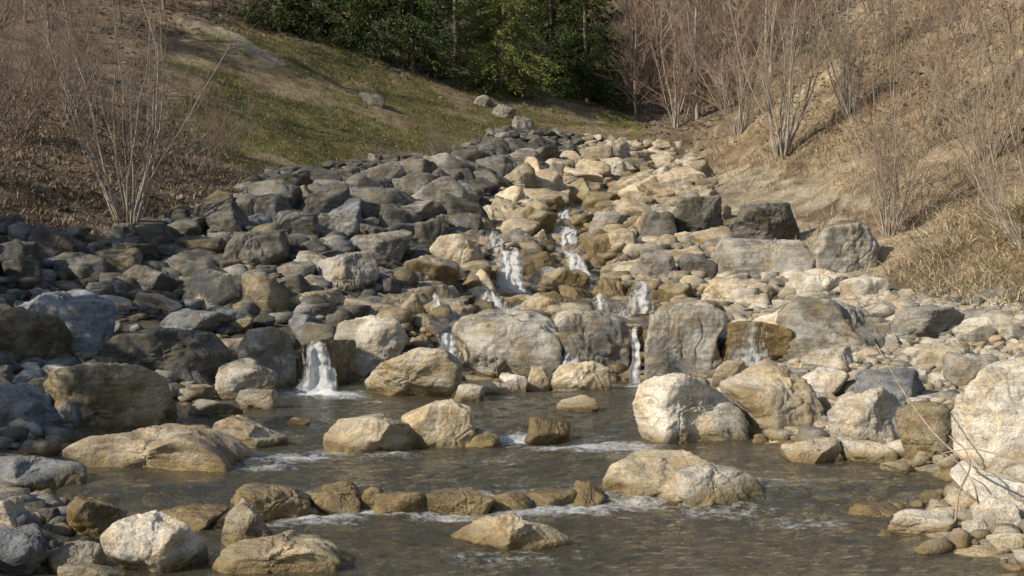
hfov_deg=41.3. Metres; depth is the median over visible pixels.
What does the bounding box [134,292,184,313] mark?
boulder
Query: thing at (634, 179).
boulder
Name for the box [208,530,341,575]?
boulder
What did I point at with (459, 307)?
stone
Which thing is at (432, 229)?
stone
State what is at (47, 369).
stone
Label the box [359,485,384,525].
stone
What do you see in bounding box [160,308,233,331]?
boulder
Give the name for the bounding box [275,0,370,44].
evergreen tree
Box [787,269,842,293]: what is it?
boulder
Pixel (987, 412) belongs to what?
boulder
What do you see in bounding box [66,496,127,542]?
boulder
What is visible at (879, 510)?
boulder
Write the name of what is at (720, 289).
boulder
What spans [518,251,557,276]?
boulder
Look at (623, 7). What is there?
bare tree
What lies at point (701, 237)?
boulder
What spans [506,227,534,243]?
stone
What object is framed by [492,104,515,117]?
stone
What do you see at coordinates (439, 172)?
boulder
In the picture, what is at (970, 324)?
stone
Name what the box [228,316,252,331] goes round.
stone
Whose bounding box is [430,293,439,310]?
waterfall
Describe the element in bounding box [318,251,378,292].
boulder
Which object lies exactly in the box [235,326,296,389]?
boulder
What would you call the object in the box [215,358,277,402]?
boulder
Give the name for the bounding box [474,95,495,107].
stone
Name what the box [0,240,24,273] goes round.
boulder
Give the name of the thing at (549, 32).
evergreen tree
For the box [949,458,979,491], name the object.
stone
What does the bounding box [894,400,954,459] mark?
boulder
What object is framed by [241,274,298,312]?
boulder
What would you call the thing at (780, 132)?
bare shrub
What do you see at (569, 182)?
boulder
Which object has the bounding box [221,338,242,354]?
boulder
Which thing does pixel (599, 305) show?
waterfall
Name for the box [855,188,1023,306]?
straw tufts
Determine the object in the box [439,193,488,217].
boulder
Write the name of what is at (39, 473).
boulder
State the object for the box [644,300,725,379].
boulder
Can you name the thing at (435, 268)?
boulder
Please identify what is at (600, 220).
stone
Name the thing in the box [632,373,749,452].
boulder
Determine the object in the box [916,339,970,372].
boulder
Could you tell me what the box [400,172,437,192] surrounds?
boulder
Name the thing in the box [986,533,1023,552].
boulder
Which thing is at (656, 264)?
stone
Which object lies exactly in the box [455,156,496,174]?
boulder
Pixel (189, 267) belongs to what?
boulder
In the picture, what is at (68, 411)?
stone
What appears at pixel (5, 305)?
boulder
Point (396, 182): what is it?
boulder
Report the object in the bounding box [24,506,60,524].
stone
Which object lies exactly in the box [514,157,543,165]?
boulder
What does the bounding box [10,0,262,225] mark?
bare shrub
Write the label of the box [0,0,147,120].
bare shrub
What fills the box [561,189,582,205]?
boulder
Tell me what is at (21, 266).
boulder
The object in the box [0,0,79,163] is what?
bare shrub
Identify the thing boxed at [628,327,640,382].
waterfall
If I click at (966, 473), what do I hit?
bramble stem
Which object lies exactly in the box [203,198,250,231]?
boulder
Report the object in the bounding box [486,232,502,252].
waterfall
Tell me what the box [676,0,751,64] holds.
bare tree
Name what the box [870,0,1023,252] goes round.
bare shrub
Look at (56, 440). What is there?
gravel
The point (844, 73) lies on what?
bare shrub
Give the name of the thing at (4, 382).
stone
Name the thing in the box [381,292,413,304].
boulder
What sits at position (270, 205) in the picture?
boulder
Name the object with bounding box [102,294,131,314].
stone
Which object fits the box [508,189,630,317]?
cascade water
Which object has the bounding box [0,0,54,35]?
bare tree
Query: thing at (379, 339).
boulder
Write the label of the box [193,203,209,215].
boulder
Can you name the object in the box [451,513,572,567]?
boulder
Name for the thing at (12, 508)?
boulder
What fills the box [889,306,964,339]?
boulder
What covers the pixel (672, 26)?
bare tree
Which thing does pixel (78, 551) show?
boulder
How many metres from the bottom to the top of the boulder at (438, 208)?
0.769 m
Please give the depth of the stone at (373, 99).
49.20 m
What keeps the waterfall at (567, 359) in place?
on the boulder at (601, 337)
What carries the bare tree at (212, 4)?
on the ground at (800, 196)
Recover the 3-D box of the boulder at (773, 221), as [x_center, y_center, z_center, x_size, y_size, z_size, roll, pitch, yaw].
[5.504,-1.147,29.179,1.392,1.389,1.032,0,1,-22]
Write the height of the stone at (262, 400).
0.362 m
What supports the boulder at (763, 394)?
on the ground at (800, 196)
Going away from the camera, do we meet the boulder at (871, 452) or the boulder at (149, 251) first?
the boulder at (871, 452)
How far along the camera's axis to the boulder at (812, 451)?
11.57 m
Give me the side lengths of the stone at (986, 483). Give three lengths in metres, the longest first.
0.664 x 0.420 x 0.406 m
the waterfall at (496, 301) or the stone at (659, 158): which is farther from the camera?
the stone at (659, 158)
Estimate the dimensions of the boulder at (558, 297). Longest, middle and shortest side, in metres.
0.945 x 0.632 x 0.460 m
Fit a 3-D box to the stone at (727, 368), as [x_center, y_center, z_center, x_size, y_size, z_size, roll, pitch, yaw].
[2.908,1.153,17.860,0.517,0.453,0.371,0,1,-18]
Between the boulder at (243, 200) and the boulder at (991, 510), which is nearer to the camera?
the boulder at (991, 510)
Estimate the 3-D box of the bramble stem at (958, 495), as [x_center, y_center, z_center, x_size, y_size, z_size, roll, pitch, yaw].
[2.992,1.276,9.121,0.114,0.548,0.211,0,1,0]
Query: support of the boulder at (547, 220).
on the ground at (800, 196)
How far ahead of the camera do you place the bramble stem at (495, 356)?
18.17 m
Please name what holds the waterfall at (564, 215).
on the ground at (800, 196)
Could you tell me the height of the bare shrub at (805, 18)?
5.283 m
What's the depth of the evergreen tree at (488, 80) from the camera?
60.31 m
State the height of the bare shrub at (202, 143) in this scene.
1.845 m
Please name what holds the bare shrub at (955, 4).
on the ground at (800, 196)
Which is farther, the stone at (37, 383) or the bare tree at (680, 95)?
the bare tree at (680, 95)
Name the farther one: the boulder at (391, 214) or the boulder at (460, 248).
the boulder at (391, 214)
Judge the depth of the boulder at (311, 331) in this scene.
19.13 m
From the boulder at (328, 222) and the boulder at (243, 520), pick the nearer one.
the boulder at (243, 520)
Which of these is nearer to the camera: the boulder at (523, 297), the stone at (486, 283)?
the boulder at (523, 297)
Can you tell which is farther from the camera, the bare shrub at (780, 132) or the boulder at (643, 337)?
the bare shrub at (780, 132)
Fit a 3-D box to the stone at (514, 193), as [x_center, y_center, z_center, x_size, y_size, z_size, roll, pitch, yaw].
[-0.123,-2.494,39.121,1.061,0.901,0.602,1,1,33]
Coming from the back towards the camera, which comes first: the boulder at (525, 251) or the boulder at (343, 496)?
the boulder at (525, 251)
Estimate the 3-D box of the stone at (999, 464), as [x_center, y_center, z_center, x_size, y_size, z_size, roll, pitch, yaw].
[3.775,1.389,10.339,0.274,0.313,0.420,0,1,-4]
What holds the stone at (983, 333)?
on the ground at (800, 196)
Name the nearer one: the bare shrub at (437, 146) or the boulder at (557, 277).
the boulder at (557, 277)
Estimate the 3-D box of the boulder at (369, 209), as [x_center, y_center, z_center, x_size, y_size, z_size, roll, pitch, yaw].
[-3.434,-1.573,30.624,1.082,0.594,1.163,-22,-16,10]
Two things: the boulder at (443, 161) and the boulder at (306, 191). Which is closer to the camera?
the boulder at (306, 191)
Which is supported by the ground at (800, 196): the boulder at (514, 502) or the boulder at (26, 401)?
the boulder at (26, 401)
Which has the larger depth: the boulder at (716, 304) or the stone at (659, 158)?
the stone at (659, 158)
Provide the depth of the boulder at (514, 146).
47.03 m
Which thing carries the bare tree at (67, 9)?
on the ground at (800, 196)
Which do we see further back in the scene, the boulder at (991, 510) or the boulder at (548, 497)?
the boulder at (548, 497)
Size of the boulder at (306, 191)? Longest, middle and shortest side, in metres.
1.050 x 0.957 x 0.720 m
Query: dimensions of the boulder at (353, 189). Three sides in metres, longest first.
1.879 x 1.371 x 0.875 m
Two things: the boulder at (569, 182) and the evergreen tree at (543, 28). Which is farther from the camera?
the evergreen tree at (543, 28)
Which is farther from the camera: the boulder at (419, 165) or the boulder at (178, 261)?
the boulder at (419, 165)
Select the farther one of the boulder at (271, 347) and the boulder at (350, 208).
the boulder at (350, 208)
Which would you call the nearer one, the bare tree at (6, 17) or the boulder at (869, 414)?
the boulder at (869, 414)
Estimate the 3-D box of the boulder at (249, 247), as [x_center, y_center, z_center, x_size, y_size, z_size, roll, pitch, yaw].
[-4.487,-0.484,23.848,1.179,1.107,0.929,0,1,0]
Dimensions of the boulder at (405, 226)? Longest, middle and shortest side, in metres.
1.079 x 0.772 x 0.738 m
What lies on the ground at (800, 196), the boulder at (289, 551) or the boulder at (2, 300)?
the boulder at (2, 300)
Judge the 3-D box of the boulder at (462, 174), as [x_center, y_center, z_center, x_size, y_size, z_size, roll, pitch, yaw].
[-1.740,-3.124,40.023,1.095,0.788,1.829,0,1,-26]
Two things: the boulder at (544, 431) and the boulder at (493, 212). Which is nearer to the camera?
the boulder at (544, 431)
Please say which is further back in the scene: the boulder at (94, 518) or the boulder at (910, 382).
the boulder at (910, 382)
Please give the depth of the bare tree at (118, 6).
46.55 m
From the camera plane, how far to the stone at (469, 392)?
15.85 m
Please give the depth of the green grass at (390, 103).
48.29 m
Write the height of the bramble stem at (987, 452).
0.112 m
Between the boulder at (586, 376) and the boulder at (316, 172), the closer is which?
the boulder at (586, 376)
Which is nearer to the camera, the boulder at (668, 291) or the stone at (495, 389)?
the stone at (495, 389)
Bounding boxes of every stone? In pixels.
[0,351,23,374]
[0,365,13,382]
[0,377,12,386]
[13,366,42,382]
[14,377,46,392]
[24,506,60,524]
[42,364,69,377]
[58,401,82,428]
[86,359,98,362]
[93,284,116,295]
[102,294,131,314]
[112,320,122,335]
[185,384,214,399]
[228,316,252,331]
[236,389,278,419]
[281,417,309,434]
[359,92,384,107]
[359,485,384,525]
[400,293,426,322]
[414,215,448,242]
[448,213,483,232]
[451,301,472,315]
[453,383,484,410]
[465,428,501,458]
[467,269,495,300]
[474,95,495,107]
[484,381,511,403]
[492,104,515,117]
[493,185,525,201]
[499,373,527,402]
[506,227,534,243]
[512,116,533,129]
[525,366,550,400]
[534,229,547,241]
[556,395,598,421]
[558,285,593,300]
[571,480,604,519]
[579,191,617,210]
[582,234,610,259]
[588,211,629,232]
[601,277,625,296]
[605,228,636,245]
[638,211,676,239]
[640,250,675,277]
[649,150,673,165]
[678,253,717,278]
[712,358,746,378]
[821,397,836,410]
[880,462,915,477]
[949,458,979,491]
[952,317,997,335]
[957,326,996,342]
[961,518,990,532]
[966,468,1023,502]
[987,451,1023,473]
[994,324,1023,340]
[1005,493,1023,518]
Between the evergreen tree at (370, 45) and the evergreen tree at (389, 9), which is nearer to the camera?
the evergreen tree at (370, 45)
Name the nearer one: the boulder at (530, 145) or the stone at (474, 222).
the stone at (474, 222)
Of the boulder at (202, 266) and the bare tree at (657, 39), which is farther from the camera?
the bare tree at (657, 39)
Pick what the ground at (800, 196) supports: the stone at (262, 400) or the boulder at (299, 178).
the boulder at (299, 178)
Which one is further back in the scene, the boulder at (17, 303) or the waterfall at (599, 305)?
the waterfall at (599, 305)
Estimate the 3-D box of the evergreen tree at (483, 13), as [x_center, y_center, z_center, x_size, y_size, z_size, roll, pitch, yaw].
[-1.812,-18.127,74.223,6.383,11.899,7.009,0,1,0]
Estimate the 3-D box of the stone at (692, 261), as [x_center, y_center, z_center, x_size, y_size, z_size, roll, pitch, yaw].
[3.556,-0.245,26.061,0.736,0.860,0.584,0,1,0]
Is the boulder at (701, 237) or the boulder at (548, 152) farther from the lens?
the boulder at (548, 152)
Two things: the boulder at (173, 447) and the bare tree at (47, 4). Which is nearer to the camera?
the boulder at (173, 447)
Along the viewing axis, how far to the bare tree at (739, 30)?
69.16 m
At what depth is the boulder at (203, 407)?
14.38 m
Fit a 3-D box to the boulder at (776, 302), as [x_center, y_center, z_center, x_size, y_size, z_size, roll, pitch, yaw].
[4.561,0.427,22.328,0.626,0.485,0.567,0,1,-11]
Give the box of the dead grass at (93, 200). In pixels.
[0,73,261,241]
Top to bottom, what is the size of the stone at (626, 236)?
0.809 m
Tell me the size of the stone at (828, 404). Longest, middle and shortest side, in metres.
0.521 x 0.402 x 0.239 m
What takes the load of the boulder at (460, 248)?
on the ground at (800, 196)
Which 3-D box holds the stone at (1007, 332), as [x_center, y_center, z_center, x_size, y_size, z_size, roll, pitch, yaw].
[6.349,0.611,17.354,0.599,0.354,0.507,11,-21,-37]
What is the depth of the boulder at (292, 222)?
26.35 m
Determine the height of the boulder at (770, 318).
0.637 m
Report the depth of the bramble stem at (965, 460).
9.53 m
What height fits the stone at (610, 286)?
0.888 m
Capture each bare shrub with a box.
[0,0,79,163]
[0,0,87,142]
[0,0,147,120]
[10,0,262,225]
[144,97,247,171]
[190,79,262,156]
[425,118,478,154]
[662,1,797,136]
[714,0,854,158]
[760,0,850,74]
[778,0,898,119]
[819,1,965,239]
[852,0,962,56]
[869,0,1000,134]
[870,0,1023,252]
[895,0,998,48]
[926,0,1023,166]
[933,0,1023,85]
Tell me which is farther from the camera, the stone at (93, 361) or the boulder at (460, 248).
the boulder at (460, 248)
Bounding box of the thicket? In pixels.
[146,0,825,119]
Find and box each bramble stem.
[494,333,498,375]
[876,344,1023,481]
[936,449,978,503]
[944,448,1023,462]
[949,436,970,520]
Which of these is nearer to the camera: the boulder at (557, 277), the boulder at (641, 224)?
the boulder at (557, 277)
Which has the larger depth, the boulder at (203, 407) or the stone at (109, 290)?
the stone at (109, 290)
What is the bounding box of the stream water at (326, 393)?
[34,379,1023,575]
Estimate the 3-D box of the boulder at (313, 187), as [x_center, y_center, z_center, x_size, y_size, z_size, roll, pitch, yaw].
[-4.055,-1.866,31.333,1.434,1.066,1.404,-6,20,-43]
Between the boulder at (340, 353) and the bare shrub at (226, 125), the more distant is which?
the bare shrub at (226, 125)
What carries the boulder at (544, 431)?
in the stream water at (326, 393)
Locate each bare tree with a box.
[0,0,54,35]
[1,0,78,53]
[17,0,41,23]
[53,0,76,31]
[114,0,138,22]
[211,0,213,9]
[596,0,677,76]
[598,0,673,119]
[604,0,643,34]
[616,0,700,101]
[624,0,683,24]
[631,0,720,128]
[651,0,693,64]
[656,0,754,120]
[667,0,776,104]
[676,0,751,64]
[699,0,772,61]
[712,0,742,22]
[732,0,794,64]
[733,0,850,46]
[830,0,833,16]
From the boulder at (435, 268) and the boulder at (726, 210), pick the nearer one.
the boulder at (435, 268)
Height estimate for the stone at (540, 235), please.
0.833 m
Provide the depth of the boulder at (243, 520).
8.65 m
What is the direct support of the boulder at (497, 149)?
on the ground at (800, 196)
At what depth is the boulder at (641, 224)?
31.82 m
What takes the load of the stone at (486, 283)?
on the ground at (800, 196)
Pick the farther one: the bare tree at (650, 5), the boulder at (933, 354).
the bare tree at (650, 5)
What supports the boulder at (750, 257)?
on the ground at (800, 196)
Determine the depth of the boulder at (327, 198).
29.36 m
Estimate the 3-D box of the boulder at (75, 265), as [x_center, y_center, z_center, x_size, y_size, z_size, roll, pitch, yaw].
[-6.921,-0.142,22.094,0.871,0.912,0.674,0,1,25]
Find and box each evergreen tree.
[230,0,326,36]
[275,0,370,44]
[311,0,431,61]
[327,0,440,36]
[357,0,465,83]
[407,0,506,77]
[435,0,535,53]
[442,0,558,103]
[506,0,609,46]
[507,0,603,100]
[535,0,638,110]
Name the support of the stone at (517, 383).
in the stream water at (326, 393)
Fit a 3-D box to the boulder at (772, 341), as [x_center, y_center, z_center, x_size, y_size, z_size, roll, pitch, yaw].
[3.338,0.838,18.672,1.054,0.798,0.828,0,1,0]
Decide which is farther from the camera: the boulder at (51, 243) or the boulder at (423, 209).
the boulder at (423, 209)
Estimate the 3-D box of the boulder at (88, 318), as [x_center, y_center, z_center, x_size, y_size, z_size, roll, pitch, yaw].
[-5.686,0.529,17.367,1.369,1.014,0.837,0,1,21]
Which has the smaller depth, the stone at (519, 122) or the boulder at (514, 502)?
the boulder at (514, 502)
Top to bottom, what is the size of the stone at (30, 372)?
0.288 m
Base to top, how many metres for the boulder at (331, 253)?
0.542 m
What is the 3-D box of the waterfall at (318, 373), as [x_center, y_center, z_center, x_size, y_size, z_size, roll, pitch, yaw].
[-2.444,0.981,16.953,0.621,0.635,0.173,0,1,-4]
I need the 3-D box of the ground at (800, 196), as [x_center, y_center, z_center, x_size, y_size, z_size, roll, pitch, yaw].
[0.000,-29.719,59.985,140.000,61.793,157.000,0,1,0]
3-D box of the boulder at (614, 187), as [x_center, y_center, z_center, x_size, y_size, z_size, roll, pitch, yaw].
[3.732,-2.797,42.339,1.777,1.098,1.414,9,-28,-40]
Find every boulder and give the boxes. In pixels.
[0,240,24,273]
[0,297,7,304]
[0,304,11,307]
[0,306,72,363]
[0,382,61,429]
[0,455,86,496]
[0,495,25,528]
[0,523,47,575]
[1,254,42,287]
[10,239,44,265]
[13,300,24,306]
[15,289,116,351]
[27,222,94,256]
[43,362,178,433]
[44,540,106,575]
[53,251,106,282]
[57,562,127,575]
[62,423,252,483]
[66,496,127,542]
[95,247,142,272]
[97,327,232,384]
[100,510,208,575]
[111,242,157,260]
[122,264,183,291]
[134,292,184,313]
[136,223,182,245]
[159,503,228,536]
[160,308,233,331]
[164,249,226,274]
[168,218,202,235]
[174,236,226,252]
[182,268,239,307]
[183,257,217,277]
[188,399,242,425]
[191,261,234,276]
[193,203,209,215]
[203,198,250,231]
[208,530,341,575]
[212,414,288,463]
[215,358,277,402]
[220,498,272,550]
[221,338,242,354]
[222,229,289,265]
[230,482,310,532]
[233,194,254,206]
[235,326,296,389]
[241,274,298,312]
[243,194,293,221]
[248,179,302,208]
[248,214,271,225]
[263,170,312,186]
[273,210,318,236]
[279,274,310,293]
[289,334,300,350]
[290,288,345,304]
[294,251,328,274]
[295,339,355,389]
[296,322,336,345]
[297,165,342,180]
[298,183,350,215]
[300,185,312,201]
[305,480,366,528]
[306,183,358,197]
[313,179,359,195]
[318,213,359,238]
[318,250,347,256]
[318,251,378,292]
[323,413,427,466]
[329,167,360,181]
[329,198,362,225]
[334,315,407,376]
[343,298,400,315]
[346,173,385,187]
[351,229,412,261]
[356,186,416,205]
[360,223,392,234]
[361,161,406,180]
[361,200,380,218]
[365,347,462,409]
[368,176,393,187]
[373,491,429,527]
[378,203,420,227]
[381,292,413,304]
[387,223,414,236]
[392,178,399,187]
[394,188,415,195]
[397,158,437,173]
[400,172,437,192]
[401,399,475,465]
[403,254,459,285]
[406,200,433,220]
[411,176,471,201]
[414,284,460,301]
[415,200,446,216]
[423,152,475,171]
[425,488,495,528]
[429,233,484,264]
[432,168,450,177]
[433,297,468,307]
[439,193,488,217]
[444,169,473,181]
[450,145,491,161]
[451,309,562,377]
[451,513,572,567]
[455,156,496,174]
[458,180,484,198]
[464,186,480,203]
[472,169,513,190]
[475,154,517,176]
[478,137,513,153]
[480,143,508,155]
[483,205,505,219]
[484,259,508,267]
[488,492,533,521]
[491,197,513,213]
[499,216,540,235]
[503,206,556,234]
[504,138,540,149]
[504,162,537,188]
[507,294,530,301]
[508,141,527,151]
[508,147,549,168]
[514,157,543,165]
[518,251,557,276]
[518,293,562,307]
[519,248,536,257]
[520,293,560,311]
[522,188,569,206]
[524,157,546,171]
[524,417,570,454]
[525,487,576,520]
[535,169,568,191]
[537,145,558,160]
[537,267,589,289]
[545,158,568,169]
[549,361,612,401]
[558,310,631,373]
[559,150,582,164]
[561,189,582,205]
[563,167,602,182]
[564,178,578,184]
[566,178,591,199]
[575,158,610,177]
[600,157,635,171]
[602,449,707,516]
[606,160,626,174]
[607,180,624,199]
[614,198,651,216]
[618,175,658,197]
[619,173,656,188]
[622,248,705,264]
[623,317,646,323]
[624,169,654,179]
[626,323,642,339]
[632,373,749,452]
[636,178,693,198]
[637,211,649,233]
[639,329,647,351]
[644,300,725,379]
[651,204,673,212]
[657,166,705,181]
[658,282,694,302]
[671,462,766,521]
[672,195,723,232]
[680,163,713,177]
[689,226,731,244]
[701,277,771,303]
[705,300,726,312]
[710,237,815,277]
[716,307,734,328]
[717,318,749,347]
[720,359,824,429]
[721,204,730,218]
[721,321,792,361]
[731,202,799,239]
[753,309,780,324]
[762,307,777,312]
[772,299,789,307]
[776,294,886,359]
[780,436,841,477]
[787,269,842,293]
[798,345,853,371]
[801,366,849,393]
[807,221,879,272]
[827,387,906,443]
[839,276,889,299]
[840,440,898,466]
[840,501,898,526]
[855,367,925,400]
[887,509,955,538]
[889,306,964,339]
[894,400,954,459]
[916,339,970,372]
[942,351,999,388]
[950,357,1023,463]
[971,495,1021,526]
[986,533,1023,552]
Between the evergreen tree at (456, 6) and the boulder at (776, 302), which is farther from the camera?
the evergreen tree at (456, 6)
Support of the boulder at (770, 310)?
on the ground at (800, 196)
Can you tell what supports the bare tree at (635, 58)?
on the ground at (800, 196)
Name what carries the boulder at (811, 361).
on the ground at (800, 196)
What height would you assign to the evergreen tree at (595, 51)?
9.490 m
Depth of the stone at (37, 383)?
14.28 m
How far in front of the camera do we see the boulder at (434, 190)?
34.10 m
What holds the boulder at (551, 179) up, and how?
on the ground at (800, 196)
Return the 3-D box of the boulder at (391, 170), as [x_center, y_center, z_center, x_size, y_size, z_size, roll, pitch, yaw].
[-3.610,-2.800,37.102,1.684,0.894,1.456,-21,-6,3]
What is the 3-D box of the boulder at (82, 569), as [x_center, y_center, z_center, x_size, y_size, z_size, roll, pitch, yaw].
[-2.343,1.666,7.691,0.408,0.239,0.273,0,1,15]
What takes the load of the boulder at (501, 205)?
on the ground at (800, 196)
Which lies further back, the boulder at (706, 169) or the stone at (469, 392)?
the boulder at (706, 169)
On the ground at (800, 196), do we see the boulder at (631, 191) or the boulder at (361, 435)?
the boulder at (631, 191)
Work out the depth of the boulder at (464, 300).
22.92 m
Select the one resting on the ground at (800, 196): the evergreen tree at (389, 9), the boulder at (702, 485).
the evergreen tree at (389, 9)
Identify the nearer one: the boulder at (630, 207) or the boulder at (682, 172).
the boulder at (630, 207)
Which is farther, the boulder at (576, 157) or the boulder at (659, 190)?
the boulder at (576, 157)
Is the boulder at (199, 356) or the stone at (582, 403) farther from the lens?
the boulder at (199, 356)
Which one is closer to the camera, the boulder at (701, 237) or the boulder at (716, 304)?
the boulder at (716, 304)
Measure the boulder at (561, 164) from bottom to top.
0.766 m
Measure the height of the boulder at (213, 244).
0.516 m
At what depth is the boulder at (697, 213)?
31.47 m
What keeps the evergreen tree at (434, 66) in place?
on the ground at (800, 196)
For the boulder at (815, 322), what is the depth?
18.17 m
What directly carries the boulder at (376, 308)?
on the ground at (800, 196)
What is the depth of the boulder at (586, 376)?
17.26 m
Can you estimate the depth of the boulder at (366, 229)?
27.22 m
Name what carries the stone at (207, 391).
on the ground at (800, 196)
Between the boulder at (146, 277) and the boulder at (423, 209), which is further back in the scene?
the boulder at (423, 209)
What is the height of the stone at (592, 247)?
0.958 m
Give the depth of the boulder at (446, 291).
23.28 m
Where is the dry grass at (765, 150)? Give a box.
[681,0,1023,302]
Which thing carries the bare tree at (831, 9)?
on the ground at (800, 196)
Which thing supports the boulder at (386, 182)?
on the ground at (800, 196)
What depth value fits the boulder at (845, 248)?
25.59 m
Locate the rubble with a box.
[0,125,1023,460]
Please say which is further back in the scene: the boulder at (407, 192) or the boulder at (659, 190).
the boulder at (659, 190)
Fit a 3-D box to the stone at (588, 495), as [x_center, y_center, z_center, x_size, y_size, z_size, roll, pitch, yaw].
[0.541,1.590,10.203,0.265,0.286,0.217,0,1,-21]
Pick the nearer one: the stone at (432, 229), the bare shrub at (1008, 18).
the stone at (432, 229)
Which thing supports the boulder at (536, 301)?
on the ground at (800, 196)
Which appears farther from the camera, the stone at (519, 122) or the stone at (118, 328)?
the stone at (519, 122)
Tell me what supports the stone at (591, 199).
on the ground at (800, 196)
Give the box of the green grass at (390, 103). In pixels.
[138,16,655,174]
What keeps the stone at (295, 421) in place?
in the stream water at (326, 393)
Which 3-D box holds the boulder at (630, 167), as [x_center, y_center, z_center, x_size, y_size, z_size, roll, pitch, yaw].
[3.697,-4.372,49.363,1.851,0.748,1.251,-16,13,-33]
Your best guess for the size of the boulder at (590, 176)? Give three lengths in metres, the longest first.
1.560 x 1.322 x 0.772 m
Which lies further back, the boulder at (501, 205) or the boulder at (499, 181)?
the boulder at (499, 181)
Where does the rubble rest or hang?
on the ground at (800, 196)
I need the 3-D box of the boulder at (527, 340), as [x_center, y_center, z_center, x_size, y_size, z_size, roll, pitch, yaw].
[-0.091,0.921,19.256,1.581,1.233,1.254,0,1,0]
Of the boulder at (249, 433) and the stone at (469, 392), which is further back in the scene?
the stone at (469, 392)
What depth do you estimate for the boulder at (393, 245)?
26.02 m
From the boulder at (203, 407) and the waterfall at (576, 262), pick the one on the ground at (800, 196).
the waterfall at (576, 262)
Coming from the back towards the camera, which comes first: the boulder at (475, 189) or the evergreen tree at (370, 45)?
the evergreen tree at (370, 45)
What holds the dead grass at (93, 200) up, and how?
on the ground at (800, 196)
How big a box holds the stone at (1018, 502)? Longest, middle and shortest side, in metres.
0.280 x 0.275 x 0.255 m
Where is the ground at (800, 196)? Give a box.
[0,0,1023,575]
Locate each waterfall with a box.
[293,341,337,391]
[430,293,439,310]
[437,333,456,355]
[481,290,505,308]
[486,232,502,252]
[496,250,526,292]
[558,208,570,220]
[560,227,576,245]
[562,352,579,364]
[566,251,592,276]
[593,293,609,312]
[626,281,653,313]
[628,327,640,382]
[733,322,767,364]
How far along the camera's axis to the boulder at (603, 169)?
46.72 m
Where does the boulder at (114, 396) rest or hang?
on the ground at (800, 196)
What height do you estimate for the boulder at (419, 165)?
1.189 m
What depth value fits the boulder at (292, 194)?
29.31 m
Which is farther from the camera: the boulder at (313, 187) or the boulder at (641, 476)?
the boulder at (313, 187)
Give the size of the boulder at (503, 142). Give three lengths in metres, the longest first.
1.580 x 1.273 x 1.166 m
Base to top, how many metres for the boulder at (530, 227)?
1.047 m
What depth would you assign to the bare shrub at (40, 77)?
28.85 m
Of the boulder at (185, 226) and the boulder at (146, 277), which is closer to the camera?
the boulder at (146, 277)
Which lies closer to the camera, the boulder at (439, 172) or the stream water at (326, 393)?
the stream water at (326, 393)
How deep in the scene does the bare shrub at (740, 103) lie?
46.26 m
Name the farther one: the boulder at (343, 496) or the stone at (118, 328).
the stone at (118, 328)
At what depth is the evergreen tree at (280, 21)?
58.26 m
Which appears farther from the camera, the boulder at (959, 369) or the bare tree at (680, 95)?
the bare tree at (680, 95)
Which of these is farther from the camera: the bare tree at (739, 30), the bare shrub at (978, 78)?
the bare tree at (739, 30)
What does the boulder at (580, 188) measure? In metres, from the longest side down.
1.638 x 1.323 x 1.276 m
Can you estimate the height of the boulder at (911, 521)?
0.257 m
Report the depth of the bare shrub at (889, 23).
43.15 m
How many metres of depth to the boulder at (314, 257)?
23.25 m
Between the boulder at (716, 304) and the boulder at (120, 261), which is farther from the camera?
the boulder at (120, 261)
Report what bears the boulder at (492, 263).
on the ground at (800, 196)
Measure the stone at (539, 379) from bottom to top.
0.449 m
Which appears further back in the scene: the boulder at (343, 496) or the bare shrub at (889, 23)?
the bare shrub at (889, 23)
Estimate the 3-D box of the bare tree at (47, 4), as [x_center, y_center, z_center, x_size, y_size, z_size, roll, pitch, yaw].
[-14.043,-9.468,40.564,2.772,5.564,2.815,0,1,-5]
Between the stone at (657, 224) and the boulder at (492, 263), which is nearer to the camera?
the boulder at (492, 263)
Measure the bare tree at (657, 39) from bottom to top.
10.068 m
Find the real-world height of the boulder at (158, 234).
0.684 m
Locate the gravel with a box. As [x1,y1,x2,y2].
[0,128,1023,575]
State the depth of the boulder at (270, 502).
9.67 m
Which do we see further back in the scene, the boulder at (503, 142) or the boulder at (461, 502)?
the boulder at (503, 142)
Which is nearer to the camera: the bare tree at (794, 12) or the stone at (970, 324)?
the stone at (970, 324)
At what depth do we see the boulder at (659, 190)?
38.02 m
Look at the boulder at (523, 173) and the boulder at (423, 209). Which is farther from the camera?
the boulder at (523, 173)
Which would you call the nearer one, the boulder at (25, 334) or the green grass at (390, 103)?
the boulder at (25, 334)
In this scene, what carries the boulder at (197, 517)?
in the stream water at (326, 393)
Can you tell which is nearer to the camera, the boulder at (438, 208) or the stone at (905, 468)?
the stone at (905, 468)
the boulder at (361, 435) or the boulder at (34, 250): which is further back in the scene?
the boulder at (34, 250)
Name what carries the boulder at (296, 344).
on the gravel
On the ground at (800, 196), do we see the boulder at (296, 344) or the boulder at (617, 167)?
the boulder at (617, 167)
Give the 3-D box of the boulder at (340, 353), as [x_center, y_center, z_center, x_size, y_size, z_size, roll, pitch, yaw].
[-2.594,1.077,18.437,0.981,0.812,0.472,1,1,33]
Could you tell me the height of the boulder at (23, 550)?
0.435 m
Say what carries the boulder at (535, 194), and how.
on the ground at (800, 196)
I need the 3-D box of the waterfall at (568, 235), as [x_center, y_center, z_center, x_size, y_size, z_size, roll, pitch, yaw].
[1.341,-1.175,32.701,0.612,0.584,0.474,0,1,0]
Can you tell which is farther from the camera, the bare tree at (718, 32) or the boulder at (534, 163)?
the bare tree at (718, 32)
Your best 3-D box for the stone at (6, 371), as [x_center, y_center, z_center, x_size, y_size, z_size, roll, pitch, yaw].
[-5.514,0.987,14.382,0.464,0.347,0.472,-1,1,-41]
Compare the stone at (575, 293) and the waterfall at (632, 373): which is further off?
the stone at (575, 293)

